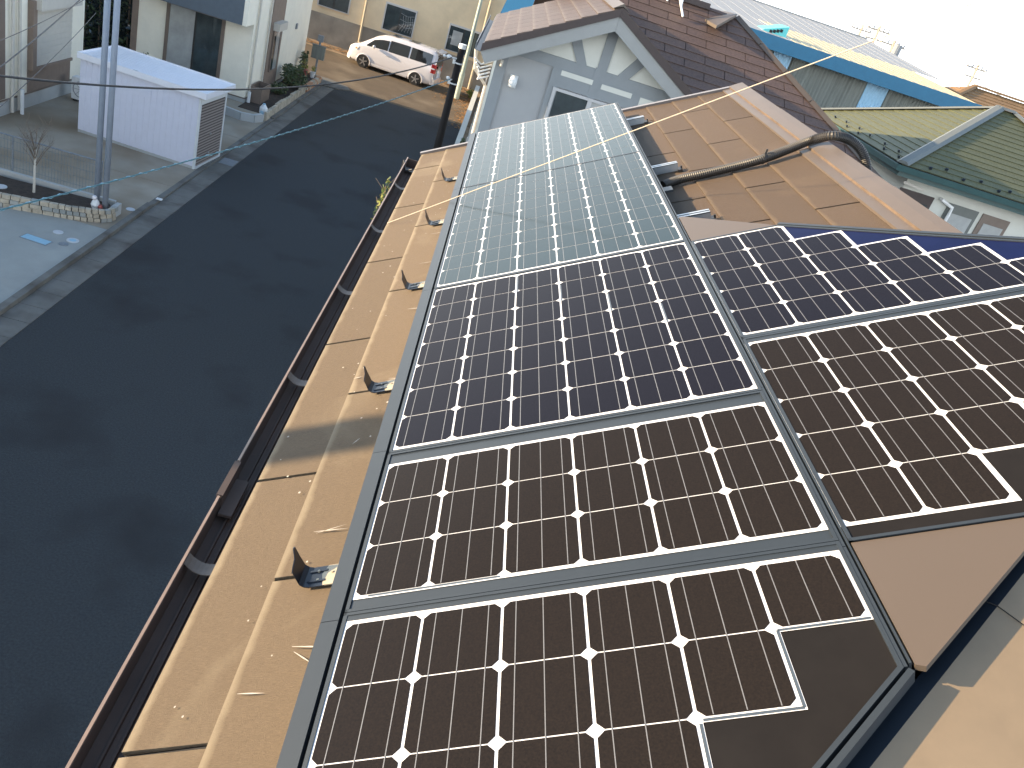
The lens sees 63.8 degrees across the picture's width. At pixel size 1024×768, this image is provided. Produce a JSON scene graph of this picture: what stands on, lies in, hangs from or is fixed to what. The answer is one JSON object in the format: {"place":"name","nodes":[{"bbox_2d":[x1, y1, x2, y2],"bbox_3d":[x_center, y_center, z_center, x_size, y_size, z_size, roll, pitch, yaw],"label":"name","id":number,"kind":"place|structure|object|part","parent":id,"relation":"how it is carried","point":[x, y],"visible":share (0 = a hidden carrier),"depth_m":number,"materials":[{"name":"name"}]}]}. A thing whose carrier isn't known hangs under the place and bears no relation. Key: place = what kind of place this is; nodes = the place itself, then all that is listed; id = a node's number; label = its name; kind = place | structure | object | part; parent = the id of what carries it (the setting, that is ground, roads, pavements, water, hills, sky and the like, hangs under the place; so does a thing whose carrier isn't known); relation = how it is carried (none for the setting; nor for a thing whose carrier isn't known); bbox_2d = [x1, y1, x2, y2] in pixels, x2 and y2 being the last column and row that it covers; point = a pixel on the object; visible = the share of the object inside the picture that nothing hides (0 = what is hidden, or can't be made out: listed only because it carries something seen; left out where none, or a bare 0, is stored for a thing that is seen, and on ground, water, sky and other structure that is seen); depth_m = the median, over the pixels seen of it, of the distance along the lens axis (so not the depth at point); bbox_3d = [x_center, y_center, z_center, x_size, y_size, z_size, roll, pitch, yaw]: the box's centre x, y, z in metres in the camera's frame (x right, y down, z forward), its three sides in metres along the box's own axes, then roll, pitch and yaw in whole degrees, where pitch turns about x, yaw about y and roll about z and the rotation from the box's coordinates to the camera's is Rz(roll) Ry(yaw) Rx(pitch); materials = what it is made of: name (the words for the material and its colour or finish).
{"place":"outdoors","nodes":[
{"label":"outdoors","id":0,"kind":"place"},
{"bbox_2d":[0,0,79,67],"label":"overhead wire","id":1,"kind":"object","parent":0,"point":[12,57],"visible":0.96,"depth_m":11.15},
{"bbox_2d":[0,0,83,40],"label":"overhead wire","id":2,"kind":"object","parent":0,"point":[40,22],"visible":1,"depth_m":11.04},
{"bbox_2d":[0,13,95,106],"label":"overhead wire","id":3,"kind":"object","parent":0,"point":[46,64],"visible":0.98,"depth_m":11.57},
{"bbox_2d":[0,207,106,302],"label":"forecourt","id":4,"kind":"structure","parent":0,"point":[24,262],"depth_m":16.82,"materials":[{"name":"concrete"}]},
{"bbox_2d":[19,233,52,245],"bbox_3d":[-9.824,-2.986,16.986,0.578,0.014,0.259,18,28,-1],"label":"water meter lid","id":5,"kind":"object","parent":4,"relation":"on","point":[35,239],"visible":1,"depth_m":16.96,"materials":[{"name":"blue metal"}]},
{"bbox_2d":[53,230,63,233],"bbox_3d":[-9.668,-3.233,17.532,0.200,0.034,0.200,15,28,-7],"label":"access cover","id":6,"kind":"object","parent":4,"relation":"on","point":[58,232],"visible":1,"depth_m":17.52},
{"bbox_2d":[59,242,67,245],"bbox_3d":[-9.352,-2.920,17.159,0.180,0.034,0.180,15,28,-7],"label":"access cover","id":7,"kind":"object","parent":4,"relation":"on","point":[63,243],"visible":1,"depth_m":17.14,"materials":[{"name":"grey metal"}]},
{"bbox_2d":[66,238,78,242],"bbox_3d":[-9.289,-3.033,17.403,0.240,0.034,0.240,15,28,-7],"label":"access cover","id":8,"kind":"object","parent":4,"relation":"on","point":[72,240],"visible":1,"depth_m":17.38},
{"bbox_2d":[0,93,264,228],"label":"driveway","id":9,"kind":"structure","parent":0,"point":[136,192],"depth_m":21.77,"materials":[{"name":"concrete"}]},
{"bbox_2d":[0,0,84,116],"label":"house","id":10,"kind":"structure","parent":9,"relation":"on","point":[32,59],"depth_m":23.04,"materials":[{"name":"beige"}]},
{"bbox_2d":[28,0,82,70],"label":"window","id":11,"kind":"structure","parent":10,"relation":"in","point":[46,46],"depth_m":23.36,"materials":[{"name":"white"}]},
{"bbox_2d":[0,132,102,195],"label":"fence","id":12,"kind":"object","parent":9,"relation":"on","point":[11,160],"visible":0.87,"depth_m":18.69,"materials":[{"name":"metal"}]},
{"bbox_2d":[0,168,121,222],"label":"stone planter","id":13,"kind":"object","parent":9,"relation":"on","point":[76,205],"visible":0.98,"depth_m":18.39,"materials":[{"name":"stone"}]},
{"bbox_2d":[0,184,6,188],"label":"access cover","id":14,"kind":"object","parent":13,"relation":"on","point":[2,186],"visible":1,"depth_m":18.10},
{"bbox_2d":[15,110,52,192],"bbox_3d":[-10.406,-4.950,17.946,0.843,1.778,0.803,15,28,-7],"label":"sapling","id":15,"kind":"object","parent":13,"relation":"in","point":[34,163],"visible":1,"depth_m":17.88,"materials":[{"name":"brown plant"}]},
{"bbox_2d":[91,195,102,208],"bbox_3d":[-9.335,-4.101,18.532,0.275,0.300,0.200,15,28,-7],"label":"garden ornament","id":16,"kind":"object","parent":13,"relation":"on","point":[95,203],"visible":0.99,"depth_m":18.48,"materials":[{"name":"white plastic"}]},
{"bbox_2d":[94,0,110,202],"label":"steel pole","id":17,"kind":"object","parent":13,"relation":"in","point":[103,71],"visible":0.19,"depth_m":17.61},
{"bbox_2d":[102,0,120,208],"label":"steel pole","id":18,"kind":"object","parent":13,"relation":"in","point":[112,77],"visible":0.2,"depth_m":17.53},
{"bbox_2d":[71,75,79,101],"bbox_3d":[-12.981,-8.932,25.086,0.750,0.710,0.319,15,28,-7],"label":"air conditioner","id":19,"kind":"object","parent":9,"relation":"on","point":[75,91],"visible":0.25,"depth_m":24.94,"materials":[{"name":"white plastic"}]},
{"bbox_2d":[77,45,235,168],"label":"storage shed","id":20,"kind":"structure","parent":9,"relation":"on","point":[175,126],"depth_m":22.63,"materials":[{"name":"metal"}]},
{"bbox_2d":[225,98,263,122],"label":"garden kerb","id":21,"kind":"structure","parent":9,"relation":"on","point":[233,110],"depth_m":28.53,"materials":[{"name":"concrete"}]},
{"bbox_2d":[259,103,267,113],"bbox_3d":[-8.826,-9.684,29.195,0.280,0.540,0.295,15,28,-7],"label":"plastic canister","id":22,"kind":"object","parent":9,"relation":"on","point":[263,108],"visible":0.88,"depth_m":29.07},
{"bbox_2d":[238,81,305,120],"bbox_3d":[-9.103,-11.425,32.424,1.055,0.397,7.690,15,28,-7],"label":"brick planter","id":23,"kind":"object","parent":9,"relation":"on","point":[275,103],"visible":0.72,"depth_m":31.01,"materials":[{"name":"stone"}]},
{"bbox_2d":[250,81,270,103],"bbox_3d":[-9.334,-10.776,30.409,0.450,0.560,1.140,15,28,-7],"label":"dark bin","id":24,"kind":"object","parent":23,"relation":"on","point":[259,96],"visible":0.89,"depth_m":30.10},
{"bbox_2d":[270,81,288,93],"bbox_3d":[-9.101,-11.577,32.170,0.723,0.460,1.018,15,28,-7],"label":"shrub","id":25,"kind":"object","parent":23,"relation":"on","point":[279,91],"visible":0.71,"depth_m":32.09,"materials":[{"name":"green plant"}]},
{"bbox_2d":[280,63,307,88],"bbox_3d":[-8.894,-12.589,33.596,1.212,0.942,1.693,15,28,-7],"label":"shrub","id":26,"kind":"object","parent":23,"relation":"on","point":[294,71],"visible":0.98,"depth_m":33.31,"materials":[{"name":"green plant"}]},
{"bbox_2d":[0,89,460,767],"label":"road","id":27,"kind":"structure","parent":0,"point":[142,379],"depth_m":13.68,"materials":[{"name":"asphalt"}]},
{"bbox_2d":[433,43,466,148],"bbox_3d":[-2.056,-5.543,20.408,0.507,5.654,0.238,-1,33,-33],"label":"utility pole","id":28,"kind":"object","parent":27,"relation":"on","point":[453,80],"visible":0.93,"depth_m":19.64,"materials":[{"name":"black metal"}]},
{"bbox_2d":[0,79,449,210],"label":"overhead wire","id":29,"kind":"object","parent":28,"relation":"attached to","point":[201,156],"visible":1,"depth_m":12.28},
{"bbox_2d":[1,80,446,210],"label":"spiral wrap","id":30,"kind":"object","parent":29,"relation":"attached to","point":[192,160],"visible":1,"depth_m":11.94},
{"bbox_2d":[0,57,451,90],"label":"overhead wire","id":31,"kind":"object","parent":28,"relation":"attached to","point":[65,82],"visible":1,"depth_m":11.78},
{"bbox_2d":[454,85,479,144],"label":"wall","id":32,"kind":"structure","parent":27,"relation":"on","point":[461,133],"depth_m":36.83,"materials":[{"name":"concrete"}]},
{"bbox_2d":[318,75,349,90],"bbox_3d":[-8.415,-13.636,37.235,2.250,0.070,1.700,15,28,-7],"label":"corner apron","id":33,"kind":"object","parent":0,"point":[340,86],"visible":0.52,"depth_m":37.21,"materials":[{"name":"concrete"}]},
{"bbox_2d":[311,35,326,74],"bbox_3d":[-8.652,-14.483,36.575,0.600,1.950,0.220,15,28,-7],"label":"meter post","id":34,"kind":"object","parent":33,"relation":"on","point":[318,52],"visible":0.85,"depth_m":36.35,"materials":[{"name":"grey metal"}]},
{"bbox_2d":[302,43,481,127],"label":"side road","id":35,"kind":"structure","parent":0,"point":[334,66],"depth_m":40.56,"materials":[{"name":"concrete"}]},
{"bbox_2d":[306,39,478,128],"bbox_3d":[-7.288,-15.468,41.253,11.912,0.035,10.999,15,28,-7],"label":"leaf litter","id":36,"kind":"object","parent":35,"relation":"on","point":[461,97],"visible":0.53,"depth_m":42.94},
{"bbox_2d":[347,34,447,85],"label":"minivan","id":37,"kind":"object","parent":35,"relation":"on","point":[390,53],"visible":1,"depth_m":42.42,"materials":[{"name":"white paint"}]},
{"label":"side window","id":38,"kind":"part","parent":37,"relation":"part of","materials":[{"name":"black glass"}]},
{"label":"side window","id":39,"kind":"part","parent":37,"relation":"part of","materials":[{"name":"black glass"}]},
{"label":"side window","id":40,"kind":"part","parent":37,"relation":"part of","materials":[{"name":"black glass"}]},
{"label":"rear window","id":41,"kind":"part","parent":37,"relation":"part of","materials":[{"name":"black glass"}]},
{"bbox_2d":[454,0,482,98],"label":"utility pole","id":42,"kind":"object","parent":35,"relation":"on","point":[459,84],"visible":0.96,"depth_m":41.95,"materials":[{"name":"beige metal"}]},
{"bbox_2d":[466,89,473,97],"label":"shrub","id":43,"kind":"object","parent":35,"relation":"on","point":[469,93],"visible":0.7,"depth_m":44.01,"materials":[{"name":"green plant"}]},
{"bbox_2d":[306,37,484,97],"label":"dry verge","id":44,"kind":"structure","parent":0,"point":[346,51],"depth_m":45.24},
{"bbox_2d":[467,0,492,88],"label":"cream pole","id":45,"kind":"object","parent":44,"relation":"on","point":[485,22],"visible":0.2,"depth_m":44.69,"materials":[{"name":"beige metal"}]},
{"bbox_2d":[462,127,474,141],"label":"house yard","id":46,"kind":"structure","parent":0,"point":[466,132],"depth_m":36.88,"materials":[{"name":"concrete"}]},
{"bbox_2d":[370,176,391,218],"bbox_3d":[-2.246,-0.724,12.321,0.621,4.943,0.496,15,28,-7],"label":"tall shrub","id":47,"kind":"object","parent":46,"relation":"on","point":[383,194],"visible":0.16,"depth_m":11.26,"materials":[{"name":"green plant"}]},
{"bbox_2d":[466,77,487,141],"bbox_3d":[-1.725,-10.049,33.281,0.075,1.500,23.000,15,28,-7],"label":"metal fence","id":48,"kind":"object","parent":46,"relation":"on","point":[470,130],"visible":0.25,"depth_m":33.49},
{"bbox_2d":[475,0,534,133],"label":"annex","id":49,"kind":"object","parent":46,"relation":"on","point":[510,5],"visible":0.08,"depth_m":28.65,"materials":[{"name":"beige"}]},
{"bbox_2d":[65,82,1023,767],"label":"house","id":50,"kind":"structure","parent":46,"relation":"on","point":[211,670],"depth_m":2.19,"materials":[{"name":"brown tile"}]},
{"bbox_2d":[292,547,337,587],"bbox_3d":[-0.434,0.437,1.924,0.178,0.069,0.068,15,28,-7],"label":"roof bracket","id":51,"kind":"object","parent":50,"relation":"on","point":[304,575],"visible":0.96,"depth_m":1.93,"materials":[{"name":"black metal"}]},
{"bbox_2d":[276,132,475,767],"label":"edge cover","id":52,"kind":"object","parent":50,"relation":"on","point":[297,739],"visible":0.76,"depth_m":1.86,"materials":[{"name":"metal"}]},
{"bbox_2d":[364,366,394,392],"bbox_3d":[-0.415,-0.006,2.739,0.178,0.069,0.068,15,28,-7],"label":"roof bracket","id":53,"kind":"object","parent":50,"relation":"on","point":[373,386],"visible":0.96,"depth_m":2.74,"materials":[{"name":"metal"}]},
{"bbox_2d":[401,270,424,289],"bbox_3d":[-0.397,-0.438,3.534,0.178,0.069,0.068,15,28,-7],"label":"roof bracket","id":54,"kind":"object","parent":50,"relation":"on","point":[410,286],"visible":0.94,"depth_m":3.54,"materials":[{"name":"metal"}]},
{"bbox_2d":[425,209,443,225],"bbox_3d":[-0.379,-0.864,4.318,0.178,0.069,0.068,15,28,-7],"label":"roof bracket","id":55,"kind":"object","parent":50,"relation":"on","point":[432,223],"visible":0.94,"depth_m":4.32,"materials":[{"name":"metal"}]},
{"bbox_2d":[441,168,456,180],"bbox_3d":[-0.361,-1.286,5.096,0.178,0.069,0.068,15,28,-7],"label":"roof bracket","id":56,"kind":"object","parent":50,"relation":"on","point":[449,179],"visible":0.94,"depth_m":5.10,"materials":[{"name":"metal"}]},
{"bbox_2d":[434,151,684,287],"bbox_3d":[0.192,-0.781,3.767,0.872,0.500,1.450,15,28,-7],"label":"solar panel","id":57,"kind":"object","parent":50,"relation":"attached to","point":[582,211],"visible":0.94,"depth_m":3.60,"materials":[{"name":"blue glass"}]},
{"bbox_2d":[389,240,761,452],"bbox_3d":[0.166,-0.159,2.622,0.872,0.500,1.153,15,28,-7],"label":"solar panel","id":58,"kind":"object","parent":50,"relation":"attached to","point":[497,355],"visible":0.98,"depth_m":2.47,"materials":[{"name":"glass"}]},
{"bbox_2d":[345,390,838,612],"bbox_3d":[0.148,0.256,1.859,0.872,0.500,0.579,15,28,-7],"label":"solar panel","id":59,"kind":"object","parent":50,"relation":"attached to","point":[714,478],"visible":0.96,"depth_m":1.80,"materials":[{"name":"glass"}]},
{"bbox_2d":[302,541,903,767],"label":"solar panel","id":60,"kind":"object","parent":50,"relation":"attached to","point":[785,658],"visible":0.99,"depth_m":1.39,"materials":[{"name":"black glass"}]},
{"bbox_2d":[827,668,914,767],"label":"edge cover","id":61,"kind":"object","parent":60,"relation":"attached to","point":[859,738],"visible":1,"depth_m":1.21,"materials":[{"name":"metal"}]},
{"bbox_2d":[627,115,647,125],"bbox_3d":[0.761,-1.697,5.356,0.236,0.141,0.056,15,28,-7],"label":"mounting rail","id":62,"kind":"object","parent":50,"relation":"on","point":[636,120],"visible":0.59,"depth_m":5.33,"materials":[{"name":"metal"}]},
{"bbox_2d":[462,103,639,187],"bbox_3d":[0.221,-1.470,5.036,0.872,0.500,1.444,15,28,-7],"label":"solar panel","id":63,"kind":"object","parent":62,"relation":"attached to","point":[501,153],"visible":0.95,"depth_m":4.92,"materials":[{"name":"glass"}]},
{"bbox_2d":[651,161,682,174],"bbox_3d":[0.745,-1.099,4.251,0.253,0.150,0.056,15,28,-7],"label":"mounting rail","id":64,"kind":"object","parent":50,"relation":"on","point":[663,168],"visible":0.68,"depth_m":4.23,"materials":[{"name":"metal"}]},
{"bbox_2d":[388,0,982,222],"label":"rope","id":65,"kind":"object","parent":50,"relation":"attached to","point":[705,103],"visible":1,"depth_m":3.38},
{"bbox_2d":[368,289,1023,595],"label":"solar panel","id":66,"kind":"object","parent":50,"relation":"attached to","point":[905,422],"visible":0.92,"depth_m":1.85,"materials":[{"name":"black glass"}]},
{"bbox_2d":[677,209,715,218],"bbox_3d":[0.730,-0.693,3.501,0.257,0.152,0.056,15,28,-7],"label":"mounting rail","id":67,"kind":"object","parent":50,"relation":"on","point":[705,213],"visible":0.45,"depth_m":3.47,"materials":[{"name":"metal"}]},
{"bbox_2d":[616,102,911,672],"bbox_3d":[0.666,-0.725,3.449,0.030,0.040,4.936,15,28,-7],"label":"edge cover","id":68,"kind":"object","parent":50,"relation":"on","point":[903,656],"visible":0.57,"depth_m":1.75,"materials":[{"name":"metal"}]},
{"bbox_2d":[660,183,672,192],"bbox_3d":[0.713,-0.939,3.875,0.053,0.038,0.316,15,28,-7],"label":"junction plate","id":69,"kind":"object","parent":68,"relation":"attached to","point":[668,189],"visible":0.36,"depth_m":3.77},
{"bbox_2d":[679,216,771,240],"bbox_3d":[0.817,-0.620,3.162,0.271,0.154,0.299,15,28,-7],"label":"cover panel","id":70,"kind":"object","parent":68,"relation":"on","point":[697,228],"visible":0.77,"depth_m":3.11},
{"bbox_2d":[851,518,1023,671],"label":"cover panel","id":71,"kind":"object","parent":68,"relation":"on","point":[934,590],"visible":1,"depth_m":1.42,"materials":[{"name":"metal"}]},
{"bbox_2d":[660,131,871,186],"bbox_3d":[1.277,-1.069,4.036,1.032,0.491,0.202,14,28,-8],"label":"cable conduit","id":72,"kind":"object","parent":50,"relation":"on","point":[856,145],"visible":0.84,"depth_m":4.00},
{"bbox_2d":[516,225,1023,337],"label":"solar panel","id":73,"kind":"object","parent":50,"relation":"attached to","point":[772,279],"visible":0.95,"depth_m":2.51,"materials":[{"name":"black glass"}]},
{"bbox_2d":[777,222,1023,239],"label":"edge cover","id":74,"kind":"object","parent":50,"relation":"on","point":[915,231],"visible":0.33,"depth_m":2.71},
{"bbox_2d":[701,0,981,109],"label":"workshop","id":75,"kind":"structure","parent":46,"relation":"on","point":[871,74],"depth_m":28.96,"materials":[{"name":"blue metal"}]},
{"bbox_2d":[758,24,789,37],"bbox_3d":[9.103,-12.517,28.895,0.914,0.398,1.115,15,28,-7],"label":"roof vent","id":76,"kind":"object","parent":75,"relation":"on","point":[780,30],"visible":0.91,"depth_m":28.48,"materials":[{"name":"teal paint"}]},
{"bbox_2d":[471,0,882,178],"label":"gabled house","id":77,"kind":"structure","parent":0,"point":[554,57],"depth_m":11.50,"materials":[{"name":"grey"}]},
{"bbox_2d":[544,87,623,117],"bbox_3d":[1.194,-3.397,11.752,1.650,1.200,0.060,15,28,-7],"label":"window","id":78,"kind":"structure","parent":77,"relation":"in","point":[565,101],"depth_m":11.47,"materials":[{"name":"glass"}]},
{"bbox_2d":[666,0,683,16],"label":"roof antenna","id":79,"kind":"object","parent":77,"relation":"on","point":[681,4],"visible":0.5,"depth_m":14.14,"materials":[{"name":"white paint"}]},
{"bbox_2d":[758,0,1023,103],"label":"sky","id":80,"kind":"structure","parent":0,"point":[989,34],"materials":[{"name":"white"}]},
{"bbox_2d":[821,105,1023,236],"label":"green roofed house","id":81,"kind":"structure","parent":0,"point":[960,168],"depth_m":16.92,"materials":[{"name":"metal"}]},
{"bbox_2d":[899,187,934,208],"bbox_3d":[8.044,-3.343,16.972,0.758,1.280,0.039,15,28,-7],"label":"window","id":82,"kind":"structure","parent":81,"relation":"in","point":[925,200],"depth_m":16.71,"materials":[{"name":"grey glass"}]},
{"bbox_2d":[941,203,978,232],"bbox_3d":[9.056,-3.068,17.098,0.681,1.280,0.039,15,28,-7],"label":"window","id":83,"kind":"structure","parent":81,"relation":"in","point":[961,218],"depth_m":16.89,"materials":[{"name":"grey glass"}]},
{"bbox_2d":[971,213,1009,235],"bbox_3d":[9.777,-2.873,17.188,0.615,1.280,0.039,15,28,-7],"label":"window","id":84,"kind":"structure","parent":81,"relation":"in","point":[987,224],"depth_m":16.96,"materials":[{"name":"grey glass"}]},
{"bbox_2d":[943,84,1023,117],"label":"tan roofed house","id":85,"kind":"structure","parent":0,"point":[975,93],"depth_m":36.50,"materials":[{"name":"tile"}]},
{"label":"ground","id":86,"kind":"structure","parent":0,"visible":0},
{"bbox_2d":[0,81,324,315],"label":"kerb","id":87,"kind":"structure","parent":86,"relation":"on","point":[10,302],"depth_m":18.40,"materials":[{"name":"concrete"}]},
{"bbox_2d":[0,86,333,346],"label":"gutter channel","id":88,"kind":"object","parent":86,"relation":"on","point":[26,311],"visible":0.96,"depth_m":18.31,"materials":[{"name":"concrete"}]},
{"bbox_2d":[218,158,237,165],"bbox_3d":[-8.439,-6.608,24.491,0.420,0.016,0.600,15,28,-7],"label":"manhole cover","id":89,"kind":"object","parent":88,"relation":"on","point":[227,161],"visible":1,"depth_m":24.47,"materials":[{"name":"grey metal"}]},
{"bbox_2d":[283,72,321,92],"bbox_3d":[-9.005,-13.005,35.398,1.010,0.355,2.808,15,28,-7],"label":"brick planter","id":90,"kind":"object","parent":86,"relation":"on","point":[316,79],"visible":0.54,"depth_m":35.49,"materials":[{"name":"stone"}]},
{"bbox_2d":[298,50,308,68],"bbox_3d":[-9.117,-14.085,35.947,0.492,1.002,0.472,15,28,-7],"label":"shrub","id":91,"kind":"object","parent":90,"relation":"on","point":[304,56],"visible":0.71,"depth_m":35.81,"materials":[{"name":"green plant"}]},
{"bbox_2d":[300,60,308,76],"bbox_3d":[-9.008,-13.673,35.578,0.440,0.708,0.440,15,28,-7],"label":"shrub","id":92,"kind":"object","parent":90,"relation":"on","point":[304,71],"visible":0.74,"depth_m":35.56,"materials":[{"name":"green plant"}]},
{"bbox_2d":[310,66,315,77],"bbox_3d":[-8.695,-13.642,35.929,0.255,0.509,0.255,-13,41,-45],"label":"potted plant","id":93,"kind":"object","parent":90,"relation":"on","point":[312,74],"visible":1,"depth_m":35.91,"materials":[{"name":"white plant"}]},
{"bbox_2d":[307,0,505,91],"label":"factory","id":94,"kind":"structure","parent":86,"relation":"on","point":[446,25],"depth_m":45.14,"materials":[{"name":"paint"}]},
{"bbox_2d":[317,0,350,14],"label":"window","id":95,"kind":"structure","parent":94,"relation":"in","point":[343,6],"depth_m":44.76,"materials":[{"name":"glass"}]},
{"bbox_2d":[381,1,417,37],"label":"window","id":96,"kind":"structure","parent":94,"relation":"in","point":[393,20],"depth_m":45.05,"materials":[{"name":"glass"}]},
{"bbox_2d":[444,23,480,58],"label":"window","id":97,"kind":"structure","parent":94,"relation":"in","point":[466,32],"depth_m":45.43,"materials":[{"name":"metal"}]},
{"bbox_2d":[851,23,871,34],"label":"utility pole","id":98,"kind":"object","parent":86,"relation":"on","point":[860,29],"visible":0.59,"depth_m":68.58,"materials":[{"name":"grey metal"}]},
{"bbox_2d":[866,23,889,42],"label":"utility pole","id":99,"kind":"object","parent":86,"relation":"on","point":[878,30],"visible":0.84,"depth_m":62.24,"materials":[{"name":"grey metal"}]},
{"bbox_2d":[881,37,905,51],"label":"utility pole","id":100,"kind":"object","parent":86,"relation":"on","point":[890,44],"visible":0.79,"depth_m":57.08,"materials":[{"name":"grey metal"}]},
{"bbox_2d":[891,44,902,55],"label":"pole transformer","id":101,"kind":"object","parent":100,"relation":"attached to","point":[896,49],"visible":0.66,"depth_m":56.93,"materials":[{"name":"grey metal"}]},
{"bbox_2d":[964,62,987,86],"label":"utility pole","id":102,"kind":"object","parent":86,"relation":"on","point":[972,76],"visible":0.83,"depth_m":65.37,"materials":[{"name":"grey metal"}]},
{"bbox_2d":[979,66,1023,94],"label":"wire","id":103,"kind":"object","parent":102,"relation":"attached to","point":[999,81],"visible":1,"depth_m":63.15,"materials":[{"name":"grey metal"}]},
{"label":"house plot","id":104,"kind":"structure","parent":0,"visible":0},
{"bbox_2d":[83,0,131,49],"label":"hedge","id":105,"kind":"object","parent":104,"relation":"on","point":[92,5],"visible":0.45,"depth_m":29.20,"materials":[{"name":"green plant"}]},
{"bbox_2d":[85,0,312,102],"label":"house","id":106,"kind":"structure","parent":104,"relation":"on","point":[240,44],"depth_m":28.95,"materials":[{"name":"beige"}]},
{"bbox_2d":[162,2,225,78],"bbox_3d":[-11.109,-12.025,28.739,2.000,2.170,0.067,15,28,-7],"label":"window","id":107,"kind":"structure","parent":106,"relation":"in","point":[193,40],"depth_m":28.75,"materials":[{"name":"grey glass"}]},
{"bbox_2d":[267,20,287,71],"bbox_3d":[-9.025,-12.990,31.709,0.239,1.830,1.150,15,28,-7],"label":"window","id":108,"kind":"structure","parent":106,"relation":"in","point":[282,25],"depth_m":31.57,"materials":[{"name":"glass"}]}
]}

